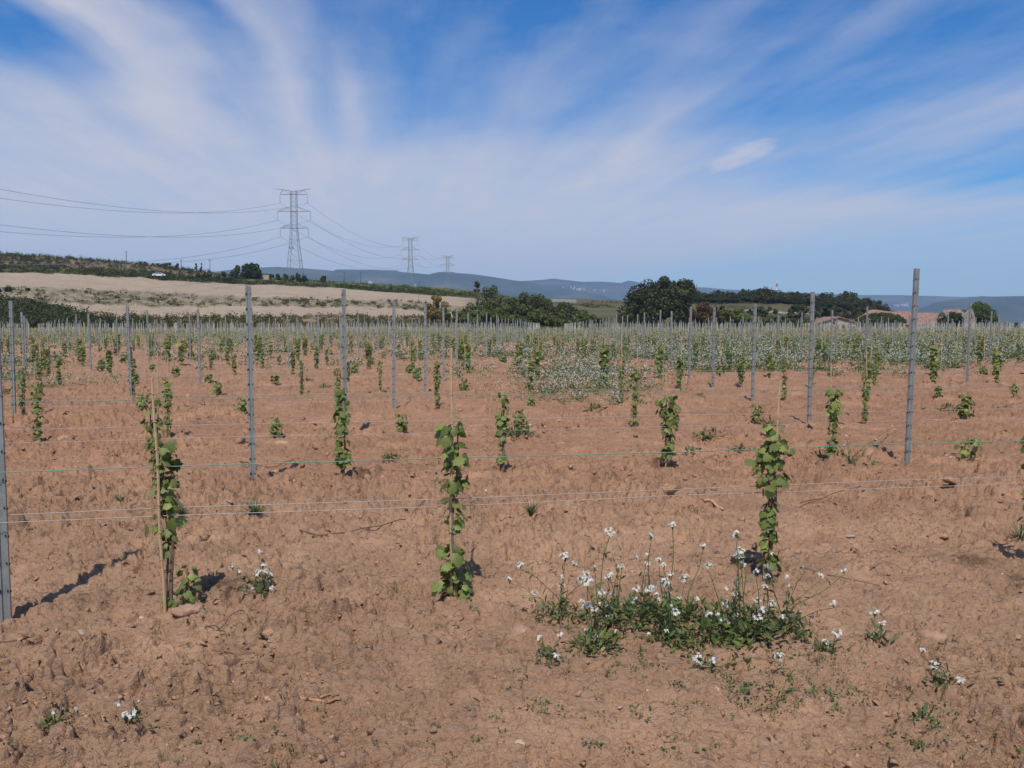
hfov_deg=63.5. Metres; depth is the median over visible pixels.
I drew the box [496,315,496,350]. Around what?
steel post
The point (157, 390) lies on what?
bamboo cane
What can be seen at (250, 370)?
steel post
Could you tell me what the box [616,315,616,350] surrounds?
steel post
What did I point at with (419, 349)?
trellis wire
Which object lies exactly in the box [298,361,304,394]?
grapevine
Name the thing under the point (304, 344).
grapevine
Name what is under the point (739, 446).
weed clump
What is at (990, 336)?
steel post
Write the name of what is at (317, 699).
dry stick
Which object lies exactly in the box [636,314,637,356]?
steel post
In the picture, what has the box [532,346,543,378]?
grapevine
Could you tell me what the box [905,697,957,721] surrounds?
white flowering weed
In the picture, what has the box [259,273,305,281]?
ridge bush
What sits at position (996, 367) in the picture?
grapevine
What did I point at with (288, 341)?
steel post
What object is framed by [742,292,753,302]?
pine tree
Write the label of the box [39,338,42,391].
bamboo cane
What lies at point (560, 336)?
trellis wire
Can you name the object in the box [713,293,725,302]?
pine tree
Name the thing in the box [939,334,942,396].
bamboo cane
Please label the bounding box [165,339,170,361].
grapevine
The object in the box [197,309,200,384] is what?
steel post
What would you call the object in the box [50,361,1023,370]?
trellis wire
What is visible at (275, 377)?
grapevine
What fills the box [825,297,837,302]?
pine tree
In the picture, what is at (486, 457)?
trellis wire
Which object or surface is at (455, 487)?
grapevine
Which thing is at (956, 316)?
ivy mound
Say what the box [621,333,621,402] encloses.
bamboo cane
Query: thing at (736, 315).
lime tree
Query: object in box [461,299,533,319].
leafy tree
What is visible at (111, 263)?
power cable
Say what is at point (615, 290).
mountain
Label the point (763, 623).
white flowering weed
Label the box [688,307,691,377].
steel post
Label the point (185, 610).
soil clod
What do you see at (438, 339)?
grapevine
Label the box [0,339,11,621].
steel post
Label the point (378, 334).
steel post
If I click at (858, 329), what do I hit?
steel post
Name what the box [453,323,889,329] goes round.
edge grass
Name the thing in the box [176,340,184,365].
grapevine
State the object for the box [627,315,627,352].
steel post
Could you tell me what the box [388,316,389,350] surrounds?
steel post
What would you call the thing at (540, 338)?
trellis wire
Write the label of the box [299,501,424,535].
dry cane
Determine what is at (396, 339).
trellis wire
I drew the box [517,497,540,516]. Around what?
grass tuft
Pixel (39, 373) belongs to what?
grapevine
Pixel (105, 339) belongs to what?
grapevine
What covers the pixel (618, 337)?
trellis wire
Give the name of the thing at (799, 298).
pine tree
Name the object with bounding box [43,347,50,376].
grapevine
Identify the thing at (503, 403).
bamboo cane
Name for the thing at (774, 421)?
weed clump
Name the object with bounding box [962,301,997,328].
ivy tree
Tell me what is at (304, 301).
bank weeds
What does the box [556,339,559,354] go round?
grapevine
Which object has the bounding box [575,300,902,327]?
slope scrub
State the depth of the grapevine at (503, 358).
33.33 m
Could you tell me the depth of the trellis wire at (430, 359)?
25.02 m
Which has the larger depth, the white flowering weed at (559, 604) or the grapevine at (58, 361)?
the grapevine at (58, 361)
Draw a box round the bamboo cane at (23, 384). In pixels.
[22,354,25,414]
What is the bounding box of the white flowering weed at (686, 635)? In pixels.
[665,562,757,666]
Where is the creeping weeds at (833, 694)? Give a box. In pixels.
[3,492,1023,766]
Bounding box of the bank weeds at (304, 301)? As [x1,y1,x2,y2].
[3,285,451,311]
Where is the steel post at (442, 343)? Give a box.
[442,308,443,380]
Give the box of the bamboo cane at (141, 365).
[139,329,143,397]
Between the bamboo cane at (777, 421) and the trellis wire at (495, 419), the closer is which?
the bamboo cane at (777, 421)
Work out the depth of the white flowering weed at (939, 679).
3.46 m
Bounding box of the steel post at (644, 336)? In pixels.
[643,312,644,359]
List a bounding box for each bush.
[0,287,30,292]
[164,263,178,267]
[197,272,211,277]
[216,271,231,280]
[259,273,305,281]
[290,273,307,281]
[320,275,325,281]
[426,295,448,323]
[1003,322,1018,327]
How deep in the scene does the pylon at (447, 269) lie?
977.85 m
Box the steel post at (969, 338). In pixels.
[966,301,971,381]
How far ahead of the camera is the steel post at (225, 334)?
38.06 m
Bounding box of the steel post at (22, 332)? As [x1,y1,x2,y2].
[20,312,25,373]
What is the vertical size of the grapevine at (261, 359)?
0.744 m
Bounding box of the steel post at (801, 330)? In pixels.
[800,312,802,356]
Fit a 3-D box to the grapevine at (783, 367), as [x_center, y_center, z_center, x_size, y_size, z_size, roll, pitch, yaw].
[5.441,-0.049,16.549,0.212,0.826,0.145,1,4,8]
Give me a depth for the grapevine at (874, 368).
20.80 m
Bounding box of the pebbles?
[0,347,1023,767]
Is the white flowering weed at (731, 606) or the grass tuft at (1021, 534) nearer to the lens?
the white flowering weed at (731, 606)
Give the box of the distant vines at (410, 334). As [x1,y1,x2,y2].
[0,327,1023,348]
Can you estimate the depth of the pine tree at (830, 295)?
422.79 m
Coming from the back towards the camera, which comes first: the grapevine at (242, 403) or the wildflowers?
the wildflowers
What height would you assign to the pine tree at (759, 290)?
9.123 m
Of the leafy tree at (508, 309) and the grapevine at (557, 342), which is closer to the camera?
the grapevine at (557, 342)
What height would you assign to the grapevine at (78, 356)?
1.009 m
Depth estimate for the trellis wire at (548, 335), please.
55.32 m
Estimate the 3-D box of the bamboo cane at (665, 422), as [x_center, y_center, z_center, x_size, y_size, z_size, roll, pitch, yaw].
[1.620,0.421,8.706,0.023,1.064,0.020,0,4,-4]
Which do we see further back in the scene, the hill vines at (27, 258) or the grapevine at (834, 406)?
the hill vines at (27, 258)
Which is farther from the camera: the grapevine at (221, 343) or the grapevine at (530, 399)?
the grapevine at (221, 343)
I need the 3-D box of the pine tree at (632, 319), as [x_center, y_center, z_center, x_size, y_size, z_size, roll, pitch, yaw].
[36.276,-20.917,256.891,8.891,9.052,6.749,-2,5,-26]
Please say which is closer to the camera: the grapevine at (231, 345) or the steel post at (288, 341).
the steel post at (288, 341)
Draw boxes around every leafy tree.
[430,308,487,322]
[452,309,514,325]
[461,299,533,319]
[482,304,551,325]
[502,292,552,309]
[513,309,568,327]
[533,301,588,320]
[569,311,603,326]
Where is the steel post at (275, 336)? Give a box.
[275,318,276,352]
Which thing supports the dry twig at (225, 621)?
on the ground at (948, 584)
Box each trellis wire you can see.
[0,332,641,333]
[0,441,1014,472]
[0,483,1019,522]
[1,343,852,347]
[1,348,1006,354]
[2,367,1023,378]
[2,375,1019,388]
[4,386,998,401]
[4,408,1020,429]
[9,476,1023,514]
[24,344,899,348]
[25,356,939,363]
[26,342,976,346]
[26,370,987,381]
[27,383,998,397]
[28,418,1023,442]
[31,355,946,362]
[37,390,983,406]
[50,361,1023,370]
[53,349,947,354]
[55,357,1023,365]
[59,346,1000,351]
[59,359,958,367]
[60,341,1023,345]
[80,365,922,374]
[96,351,874,356]
[105,345,1023,350]
[118,338,750,340]
[121,334,565,335]
[125,338,1003,341]
[135,330,966,331]
[140,352,957,358]
[156,334,938,336]
[165,340,945,343]
[169,352,882,357]
[187,337,841,339]
[203,333,704,334]
[219,335,1016,337]
[221,337,926,339]
[280,336,991,338]
[290,329,357,329]
[459,332,974,333]
[544,328,610,328]
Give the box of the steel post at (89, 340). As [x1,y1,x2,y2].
[87,313,91,369]
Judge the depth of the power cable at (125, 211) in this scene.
270.55 m
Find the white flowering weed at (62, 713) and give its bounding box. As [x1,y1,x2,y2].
[39,706,77,731]
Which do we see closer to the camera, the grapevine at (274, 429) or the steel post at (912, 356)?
the steel post at (912, 356)
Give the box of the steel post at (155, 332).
[154,319,155,353]
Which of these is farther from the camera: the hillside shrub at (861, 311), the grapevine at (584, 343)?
the hillside shrub at (861, 311)
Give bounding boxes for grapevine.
[5,338,9,352]
[16,368,25,415]
[28,384,44,440]
[29,348,35,365]
[30,337,34,347]
[33,343,38,361]
[34,358,43,392]
[39,351,44,369]
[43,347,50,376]
[55,358,61,385]
[62,342,67,356]
[75,338,83,360]
[79,346,85,365]
[97,360,104,370]
[102,338,107,349]
[104,349,113,375]
[113,340,116,355]
[115,334,120,351]
[119,353,127,362]
[127,374,139,384]
[131,358,136,395]
[135,393,148,408]
[136,335,139,348]
[139,394,163,486]
[145,440,187,608]
[149,364,154,369]
[161,378,172,436]
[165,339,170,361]
[171,366,180,376]
[175,565,201,604]
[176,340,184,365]
[186,350,194,357]
[204,374,212,383]
[208,353,212,368]
[209,381,226,396]
[212,352,219,359]
[219,340,223,352]
[224,346,230,362]
[229,342,233,354]
[230,354,236,374]
[236,397,246,412]
[254,342,260,359]
[257,336,261,349]
[259,349,264,367]
[268,342,273,356]
[269,417,282,438]
[270,373,279,383]
[289,350,295,373]
[294,338,300,359]
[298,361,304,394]
[302,337,307,355]
[314,345,318,368]
[319,334,323,349]
[325,348,328,363]
[330,388,353,476]
[333,368,341,409]
[347,361,350,381]
[349,334,352,347]
[351,363,359,373]
[363,342,372,367]
[377,362,384,389]
[391,414,412,432]
[405,364,412,372]
[407,341,413,361]
[411,347,415,367]
[413,368,422,379]
[430,415,472,601]
[433,361,441,408]
[437,334,441,348]
[444,335,447,349]
[451,337,455,354]
[458,335,464,352]
[458,343,461,360]
[458,379,469,390]
[460,345,464,366]
[463,344,472,372]
[487,339,491,355]
[492,335,495,347]
[494,392,512,472]
[499,354,507,362]
[512,409,531,430]
[514,342,522,371]
[524,395,534,405]
[527,359,534,389]
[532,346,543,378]
[533,335,537,346]
[539,339,543,353]
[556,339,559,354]
[580,339,587,361]
[590,339,593,351]
[596,346,609,386]
[611,341,615,354]
[617,365,624,402]
[629,369,640,426]
[654,346,665,377]
[655,395,681,466]
[675,357,683,387]
[692,341,699,362]
[715,365,724,376]
[725,347,731,368]
[736,355,745,384]
[744,424,795,584]
[749,404,766,422]
[765,352,773,377]
[769,358,777,369]
[776,339,781,356]
[779,361,788,400]
[807,355,815,385]
[815,338,822,358]
[817,362,822,370]
[821,343,827,362]
[823,388,843,455]
[852,337,859,358]
[859,374,871,423]
[863,358,872,395]
[867,345,870,359]
[871,364,877,385]
[873,347,881,374]
[884,340,889,357]
[929,345,939,383]
[933,386,944,398]
[951,361,959,368]
[953,437,986,461]
[957,394,975,418]
[975,341,983,362]
[979,367,987,374]
[991,347,1002,382]
[1009,383,1018,395]
[1016,343,1021,361]
[1017,436,1023,544]
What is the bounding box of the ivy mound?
[935,311,963,328]
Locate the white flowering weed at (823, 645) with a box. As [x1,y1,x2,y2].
[814,629,852,654]
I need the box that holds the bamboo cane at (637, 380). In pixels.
[635,348,637,421]
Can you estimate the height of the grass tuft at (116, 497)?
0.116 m
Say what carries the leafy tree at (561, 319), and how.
on the ground at (948, 584)
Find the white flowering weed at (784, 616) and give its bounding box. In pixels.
[748,551,847,645]
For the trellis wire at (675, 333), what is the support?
attached to the steel post
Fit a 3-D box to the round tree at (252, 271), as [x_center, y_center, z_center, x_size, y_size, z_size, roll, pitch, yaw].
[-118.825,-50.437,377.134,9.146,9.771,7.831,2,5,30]
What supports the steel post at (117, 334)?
on the ground at (948, 584)
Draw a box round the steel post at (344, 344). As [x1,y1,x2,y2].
[341,289,347,428]
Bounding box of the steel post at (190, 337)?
[189,315,190,360]
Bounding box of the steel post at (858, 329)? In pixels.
[857,317,858,345]
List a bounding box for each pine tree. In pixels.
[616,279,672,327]
[617,302,643,327]
[657,275,696,326]
[687,298,700,302]
[697,293,708,297]
[703,298,715,302]
[711,290,720,302]
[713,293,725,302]
[715,298,730,302]
[725,291,737,295]
[729,299,743,302]
[734,296,749,302]
[739,289,751,295]
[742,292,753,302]
[751,296,761,301]
[755,286,770,295]
[756,294,768,302]
[760,290,772,296]
[768,297,783,303]
[771,290,781,294]
[782,296,793,303]
[789,300,799,304]
[795,294,804,300]
[800,298,809,305]
[803,292,810,297]
[817,293,827,298]
[824,292,833,298]
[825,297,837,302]
[838,291,855,298]
[839,302,850,308]
[845,297,854,302]
[845,301,858,310]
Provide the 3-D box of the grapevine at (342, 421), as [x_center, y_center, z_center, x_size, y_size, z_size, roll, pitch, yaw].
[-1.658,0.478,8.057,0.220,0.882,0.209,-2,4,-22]
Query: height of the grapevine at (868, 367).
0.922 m
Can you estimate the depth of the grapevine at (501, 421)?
8.31 m
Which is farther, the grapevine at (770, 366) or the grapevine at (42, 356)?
the grapevine at (42, 356)
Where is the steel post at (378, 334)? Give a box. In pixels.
[377,319,378,354]
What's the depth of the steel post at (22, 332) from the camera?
23.55 m
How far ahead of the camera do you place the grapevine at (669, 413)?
8.63 m
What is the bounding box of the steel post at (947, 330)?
[946,311,948,351]
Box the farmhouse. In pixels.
[852,310,942,327]
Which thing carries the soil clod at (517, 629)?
on the ground at (948, 584)
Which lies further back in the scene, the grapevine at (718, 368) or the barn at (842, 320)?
the barn at (842, 320)
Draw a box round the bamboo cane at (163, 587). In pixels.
[151,377,166,612]
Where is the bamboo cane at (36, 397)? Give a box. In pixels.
[34,372,38,436]
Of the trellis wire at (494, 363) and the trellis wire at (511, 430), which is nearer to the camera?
the trellis wire at (511, 430)
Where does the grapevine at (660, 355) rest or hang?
on the ground at (948, 584)
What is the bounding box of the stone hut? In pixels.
[260,273,270,279]
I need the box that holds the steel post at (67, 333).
[67,318,68,351]
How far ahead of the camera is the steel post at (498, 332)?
47.55 m
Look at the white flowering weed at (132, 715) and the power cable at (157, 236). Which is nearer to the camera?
the white flowering weed at (132, 715)
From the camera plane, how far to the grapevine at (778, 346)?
35.49 m
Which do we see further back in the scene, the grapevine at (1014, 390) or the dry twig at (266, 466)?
the grapevine at (1014, 390)
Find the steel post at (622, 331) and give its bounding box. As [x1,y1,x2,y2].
[622,316,622,350]
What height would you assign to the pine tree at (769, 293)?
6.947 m
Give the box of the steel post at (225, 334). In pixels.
[225,315,226,352]
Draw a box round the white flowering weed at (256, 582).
[226,550,277,600]
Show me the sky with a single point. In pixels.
(807, 146)
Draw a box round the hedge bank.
[0,262,481,298]
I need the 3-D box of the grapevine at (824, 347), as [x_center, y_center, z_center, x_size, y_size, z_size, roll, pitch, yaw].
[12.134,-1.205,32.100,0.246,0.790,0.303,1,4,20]
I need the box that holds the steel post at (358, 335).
[357,315,359,355]
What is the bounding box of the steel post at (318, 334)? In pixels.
[318,313,318,358]
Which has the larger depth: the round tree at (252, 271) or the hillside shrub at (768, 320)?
the round tree at (252, 271)
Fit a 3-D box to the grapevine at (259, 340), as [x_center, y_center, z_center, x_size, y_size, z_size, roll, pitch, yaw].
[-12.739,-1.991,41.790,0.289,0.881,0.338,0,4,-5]
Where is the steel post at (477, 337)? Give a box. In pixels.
[477,314,477,361]
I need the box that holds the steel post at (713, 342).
[712,307,715,386]
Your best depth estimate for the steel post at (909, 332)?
40.60 m
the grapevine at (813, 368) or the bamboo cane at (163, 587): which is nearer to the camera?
the bamboo cane at (163, 587)
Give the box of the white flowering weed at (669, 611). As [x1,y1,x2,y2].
[639,522,696,648]
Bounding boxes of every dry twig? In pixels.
[0,638,43,642]
[205,609,244,628]
[212,649,254,655]
[239,458,298,467]
[319,693,338,698]
[800,486,859,502]
[800,567,879,585]
[870,561,911,570]
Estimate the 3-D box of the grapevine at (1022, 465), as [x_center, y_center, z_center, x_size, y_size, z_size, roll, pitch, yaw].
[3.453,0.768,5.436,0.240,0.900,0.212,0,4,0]
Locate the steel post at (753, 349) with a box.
[751,304,756,400]
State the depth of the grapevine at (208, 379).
21.23 m
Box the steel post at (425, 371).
[424,306,426,391]
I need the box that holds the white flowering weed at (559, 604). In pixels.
[505,552,584,628]
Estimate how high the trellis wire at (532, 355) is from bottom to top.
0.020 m
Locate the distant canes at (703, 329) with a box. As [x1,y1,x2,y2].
[1,326,1023,345]
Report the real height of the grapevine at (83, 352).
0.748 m
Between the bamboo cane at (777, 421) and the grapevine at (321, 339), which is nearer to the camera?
the bamboo cane at (777, 421)
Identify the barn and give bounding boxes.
[804,316,859,326]
[922,309,977,328]
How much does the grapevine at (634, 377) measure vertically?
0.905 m
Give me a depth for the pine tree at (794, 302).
384.62 m
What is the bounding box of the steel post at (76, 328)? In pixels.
[75,314,77,354]
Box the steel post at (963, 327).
[963,315,964,348]
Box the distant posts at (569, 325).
[9,321,1023,337]
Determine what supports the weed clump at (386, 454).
on the ground at (948, 584)
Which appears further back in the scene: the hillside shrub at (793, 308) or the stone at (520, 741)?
the hillside shrub at (793, 308)
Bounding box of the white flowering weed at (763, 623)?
[719,568,803,659]
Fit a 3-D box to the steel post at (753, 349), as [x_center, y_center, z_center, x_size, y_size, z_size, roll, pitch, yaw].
[4.775,-0.450,16.357,0.063,2.265,0.043,-1,5,-12]
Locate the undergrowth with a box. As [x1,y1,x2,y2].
[0,291,155,327]
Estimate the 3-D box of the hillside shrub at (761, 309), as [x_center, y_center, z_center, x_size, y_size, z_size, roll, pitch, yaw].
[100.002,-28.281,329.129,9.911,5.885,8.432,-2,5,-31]
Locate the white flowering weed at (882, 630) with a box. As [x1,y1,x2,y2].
[859,607,897,648]
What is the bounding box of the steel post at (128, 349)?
[125,306,132,395]
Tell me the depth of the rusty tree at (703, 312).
265.15 m
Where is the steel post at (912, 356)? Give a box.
[904,268,919,464]
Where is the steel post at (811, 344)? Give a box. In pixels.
[807,292,814,422]
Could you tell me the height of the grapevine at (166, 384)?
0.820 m
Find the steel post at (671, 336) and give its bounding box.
[671,311,672,369]
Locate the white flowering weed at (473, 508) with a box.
[461,490,487,520]
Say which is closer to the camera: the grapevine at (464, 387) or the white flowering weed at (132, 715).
the white flowering weed at (132, 715)
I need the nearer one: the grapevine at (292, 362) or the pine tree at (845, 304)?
the grapevine at (292, 362)
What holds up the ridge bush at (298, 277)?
on the ground at (948, 584)
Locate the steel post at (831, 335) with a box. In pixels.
[830,310,832,363]
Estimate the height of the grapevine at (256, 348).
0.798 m
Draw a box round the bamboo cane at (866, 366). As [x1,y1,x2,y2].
[866,349,866,386]
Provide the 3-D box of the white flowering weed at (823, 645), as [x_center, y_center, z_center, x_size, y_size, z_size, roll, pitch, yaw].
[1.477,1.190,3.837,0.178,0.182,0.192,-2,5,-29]
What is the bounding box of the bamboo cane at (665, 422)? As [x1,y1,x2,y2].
[665,374,666,466]
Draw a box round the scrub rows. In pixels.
[121,308,454,327]
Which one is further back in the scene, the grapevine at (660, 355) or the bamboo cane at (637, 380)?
the grapevine at (660, 355)
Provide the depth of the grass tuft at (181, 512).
6.42 m
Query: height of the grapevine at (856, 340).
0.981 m
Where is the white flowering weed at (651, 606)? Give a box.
[598,532,691,633]
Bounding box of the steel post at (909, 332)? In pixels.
[908,315,909,345]
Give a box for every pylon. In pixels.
[277,189,310,276]
[401,237,418,285]
[441,255,453,288]
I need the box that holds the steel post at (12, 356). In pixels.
[9,301,15,413]
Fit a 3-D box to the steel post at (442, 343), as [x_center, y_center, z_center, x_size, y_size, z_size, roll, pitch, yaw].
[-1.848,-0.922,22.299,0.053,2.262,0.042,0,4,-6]
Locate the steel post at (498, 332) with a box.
[498,317,498,349]
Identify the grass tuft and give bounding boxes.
[105,488,133,501]
[176,503,189,514]
[230,496,273,515]
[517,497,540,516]
[998,521,1023,539]
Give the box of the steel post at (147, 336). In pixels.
[146,310,149,363]
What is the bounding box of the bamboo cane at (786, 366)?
[785,343,787,399]
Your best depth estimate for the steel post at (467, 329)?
29.46 m
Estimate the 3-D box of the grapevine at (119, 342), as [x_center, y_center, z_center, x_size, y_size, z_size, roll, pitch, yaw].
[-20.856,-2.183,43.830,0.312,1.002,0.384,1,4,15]
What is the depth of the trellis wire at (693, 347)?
28.23 m
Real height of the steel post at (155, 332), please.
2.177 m
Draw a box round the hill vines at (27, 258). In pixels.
[0,251,212,275]
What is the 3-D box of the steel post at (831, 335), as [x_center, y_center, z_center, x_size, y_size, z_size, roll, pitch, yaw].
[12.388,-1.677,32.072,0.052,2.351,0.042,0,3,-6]
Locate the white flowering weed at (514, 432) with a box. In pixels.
[504,421,560,437]
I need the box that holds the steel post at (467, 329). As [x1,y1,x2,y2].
[467,313,468,355]
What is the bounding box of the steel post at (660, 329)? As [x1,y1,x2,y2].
[659,310,660,345]
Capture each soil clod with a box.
[171,603,204,617]
[510,624,529,635]
[915,629,947,644]
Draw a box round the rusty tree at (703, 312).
[687,300,722,326]
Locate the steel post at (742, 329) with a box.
[742,316,743,349]
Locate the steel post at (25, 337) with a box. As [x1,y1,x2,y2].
[23,316,26,361]
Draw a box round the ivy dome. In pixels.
[854,312,906,326]
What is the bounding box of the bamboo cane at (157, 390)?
[157,353,158,431]
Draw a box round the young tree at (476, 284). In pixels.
[473,281,479,305]
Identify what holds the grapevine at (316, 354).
on the ground at (948, 584)
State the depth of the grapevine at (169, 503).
4.41 m
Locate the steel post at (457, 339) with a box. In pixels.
[456,310,457,371]
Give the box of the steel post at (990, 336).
[988,311,992,363]
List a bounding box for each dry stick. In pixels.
[298,693,340,703]
[703,498,723,509]
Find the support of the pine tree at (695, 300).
on the ground at (948, 584)
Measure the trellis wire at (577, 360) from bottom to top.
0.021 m
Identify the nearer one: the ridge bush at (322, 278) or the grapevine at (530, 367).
the grapevine at (530, 367)
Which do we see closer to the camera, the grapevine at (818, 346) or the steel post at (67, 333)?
the grapevine at (818, 346)
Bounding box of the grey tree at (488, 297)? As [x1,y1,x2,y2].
[476,285,509,308]
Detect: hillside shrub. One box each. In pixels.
[750,306,777,316]
[760,319,775,324]
[771,316,788,324]
[780,318,808,325]
[787,304,808,320]
[809,304,830,318]
[825,305,849,318]
[837,306,855,319]
[851,306,869,319]
[855,298,887,309]
[875,304,891,310]
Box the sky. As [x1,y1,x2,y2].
[0,0,1023,296]
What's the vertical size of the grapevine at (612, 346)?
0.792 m
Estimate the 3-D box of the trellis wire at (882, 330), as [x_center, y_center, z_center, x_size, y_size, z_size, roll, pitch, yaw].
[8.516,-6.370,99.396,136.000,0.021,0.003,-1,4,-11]
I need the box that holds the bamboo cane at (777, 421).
[767,381,780,557]
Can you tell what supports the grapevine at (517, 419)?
on the ground at (948, 584)
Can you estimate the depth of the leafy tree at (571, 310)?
262.45 m
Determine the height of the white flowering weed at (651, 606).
0.541 m
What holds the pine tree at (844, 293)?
on the ground at (948, 584)
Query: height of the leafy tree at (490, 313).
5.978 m
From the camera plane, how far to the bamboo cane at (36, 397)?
10.76 m
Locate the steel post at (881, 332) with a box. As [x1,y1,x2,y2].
[880,316,881,348]
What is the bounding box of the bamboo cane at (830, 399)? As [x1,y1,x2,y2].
[829,365,831,447]
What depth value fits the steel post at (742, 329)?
46.47 m
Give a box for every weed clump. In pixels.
[3,388,20,394]
[377,451,397,461]
[582,402,607,411]
[681,445,700,454]
[692,427,723,440]
[727,443,755,454]
[758,415,781,425]
[937,402,958,412]
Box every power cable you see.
[0,220,276,236]
[0,237,306,264]
[1,189,305,212]
[1,198,278,212]
[5,220,309,236]
[28,237,278,264]
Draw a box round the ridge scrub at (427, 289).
[211,271,484,295]
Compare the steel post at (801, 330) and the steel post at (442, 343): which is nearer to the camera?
the steel post at (442, 343)
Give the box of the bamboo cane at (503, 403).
[502,383,503,453]
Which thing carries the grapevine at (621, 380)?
on the ground at (948, 584)
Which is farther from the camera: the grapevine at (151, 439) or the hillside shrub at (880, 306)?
the hillside shrub at (880, 306)
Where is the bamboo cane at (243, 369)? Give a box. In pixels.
[243,339,243,411]
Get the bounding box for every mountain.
[212,267,622,300]
[522,279,1014,311]
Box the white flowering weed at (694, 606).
[651,543,736,633]
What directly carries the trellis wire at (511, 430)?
attached to the steel post at (250, 370)
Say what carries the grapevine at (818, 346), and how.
on the ground at (948, 584)
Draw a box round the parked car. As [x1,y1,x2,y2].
[152,272,165,276]
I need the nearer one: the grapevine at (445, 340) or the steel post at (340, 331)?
the steel post at (340, 331)
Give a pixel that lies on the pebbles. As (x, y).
(266, 633)
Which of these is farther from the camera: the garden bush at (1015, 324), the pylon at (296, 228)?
the pylon at (296, 228)
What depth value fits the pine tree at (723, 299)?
383.62 m
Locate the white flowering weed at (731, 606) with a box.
[690,530,781,644]
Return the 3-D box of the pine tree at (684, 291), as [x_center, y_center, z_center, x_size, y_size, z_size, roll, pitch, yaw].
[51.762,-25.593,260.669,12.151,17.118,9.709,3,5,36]
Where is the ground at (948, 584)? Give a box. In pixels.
[0,256,1023,767]
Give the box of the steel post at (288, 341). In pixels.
[287,313,289,369]
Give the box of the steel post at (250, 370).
[245,285,255,478]
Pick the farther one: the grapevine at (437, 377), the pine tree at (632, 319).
the pine tree at (632, 319)
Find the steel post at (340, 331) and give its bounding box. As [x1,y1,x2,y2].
[339,311,340,358]
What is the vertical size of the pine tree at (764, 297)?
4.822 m
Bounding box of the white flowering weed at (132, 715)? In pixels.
[114,700,159,734]
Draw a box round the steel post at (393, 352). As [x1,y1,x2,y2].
[392,301,395,407]
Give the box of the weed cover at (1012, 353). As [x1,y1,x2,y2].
[1,312,1023,404]
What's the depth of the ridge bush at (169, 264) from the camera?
414.37 m
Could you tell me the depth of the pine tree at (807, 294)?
421.70 m
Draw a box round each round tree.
[230,265,247,278]
[241,262,261,279]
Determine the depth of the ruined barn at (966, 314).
287.28 m
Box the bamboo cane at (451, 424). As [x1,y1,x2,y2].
[449,348,453,595]
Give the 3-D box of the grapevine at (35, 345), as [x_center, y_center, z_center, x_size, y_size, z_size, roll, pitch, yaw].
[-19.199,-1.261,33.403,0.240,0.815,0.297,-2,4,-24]
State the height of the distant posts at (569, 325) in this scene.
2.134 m
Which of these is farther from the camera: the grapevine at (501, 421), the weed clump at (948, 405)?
the weed clump at (948, 405)
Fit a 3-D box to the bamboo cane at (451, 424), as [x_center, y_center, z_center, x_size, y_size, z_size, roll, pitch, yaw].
[-0.333,0.521,4.551,0.024,1.440,0.020,0,4,-4]
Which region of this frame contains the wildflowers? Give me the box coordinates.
[1,321,1023,401]
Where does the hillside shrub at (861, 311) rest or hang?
on the ground at (948, 584)
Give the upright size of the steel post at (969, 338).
2.343 m
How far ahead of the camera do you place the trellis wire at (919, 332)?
80.51 m
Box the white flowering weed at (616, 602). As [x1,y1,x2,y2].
[573,527,649,631]
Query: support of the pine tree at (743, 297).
on the ground at (948, 584)
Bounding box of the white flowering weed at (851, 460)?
[817,425,895,465]
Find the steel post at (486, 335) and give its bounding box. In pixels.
[485,313,486,358]
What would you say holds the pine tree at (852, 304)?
on the ground at (948, 584)
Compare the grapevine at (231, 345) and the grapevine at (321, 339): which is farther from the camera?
the grapevine at (321, 339)
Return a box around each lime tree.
[720,308,746,326]
[745,317,757,325]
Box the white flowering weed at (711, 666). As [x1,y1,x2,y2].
[679,652,783,672]
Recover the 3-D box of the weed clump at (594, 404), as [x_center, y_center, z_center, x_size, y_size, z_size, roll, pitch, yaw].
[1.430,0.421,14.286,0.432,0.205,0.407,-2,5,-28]
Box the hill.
[910,296,1023,328]
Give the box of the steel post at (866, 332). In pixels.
[865,307,867,367]
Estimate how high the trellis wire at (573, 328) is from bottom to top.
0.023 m
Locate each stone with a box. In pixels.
[275,440,288,443]
[514,739,525,745]
[845,534,854,537]
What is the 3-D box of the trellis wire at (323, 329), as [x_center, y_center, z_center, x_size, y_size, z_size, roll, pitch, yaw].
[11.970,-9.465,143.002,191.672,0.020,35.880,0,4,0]
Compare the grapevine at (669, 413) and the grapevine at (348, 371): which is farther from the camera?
the grapevine at (348, 371)
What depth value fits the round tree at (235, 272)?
375.47 m
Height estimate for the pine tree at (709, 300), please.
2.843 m
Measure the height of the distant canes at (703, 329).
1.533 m
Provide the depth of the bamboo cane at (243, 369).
14.66 m
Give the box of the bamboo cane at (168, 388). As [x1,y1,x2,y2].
[167,357,169,435]
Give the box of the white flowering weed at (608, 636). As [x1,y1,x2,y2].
[562,565,626,656]
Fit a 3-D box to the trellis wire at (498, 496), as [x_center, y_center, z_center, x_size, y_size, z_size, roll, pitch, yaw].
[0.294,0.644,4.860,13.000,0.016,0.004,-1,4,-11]
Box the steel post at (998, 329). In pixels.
[997,314,999,345]
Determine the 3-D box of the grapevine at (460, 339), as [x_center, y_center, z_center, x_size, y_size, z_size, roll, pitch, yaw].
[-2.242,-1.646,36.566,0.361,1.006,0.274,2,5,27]
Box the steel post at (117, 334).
[116,316,117,355]
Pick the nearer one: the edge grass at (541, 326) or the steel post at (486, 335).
the steel post at (486, 335)
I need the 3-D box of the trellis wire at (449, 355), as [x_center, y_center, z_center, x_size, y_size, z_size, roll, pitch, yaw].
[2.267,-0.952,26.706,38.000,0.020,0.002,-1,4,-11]
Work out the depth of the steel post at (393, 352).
15.11 m
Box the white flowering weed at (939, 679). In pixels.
[919,647,974,691]
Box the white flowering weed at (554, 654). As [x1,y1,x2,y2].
[529,632,564,665]

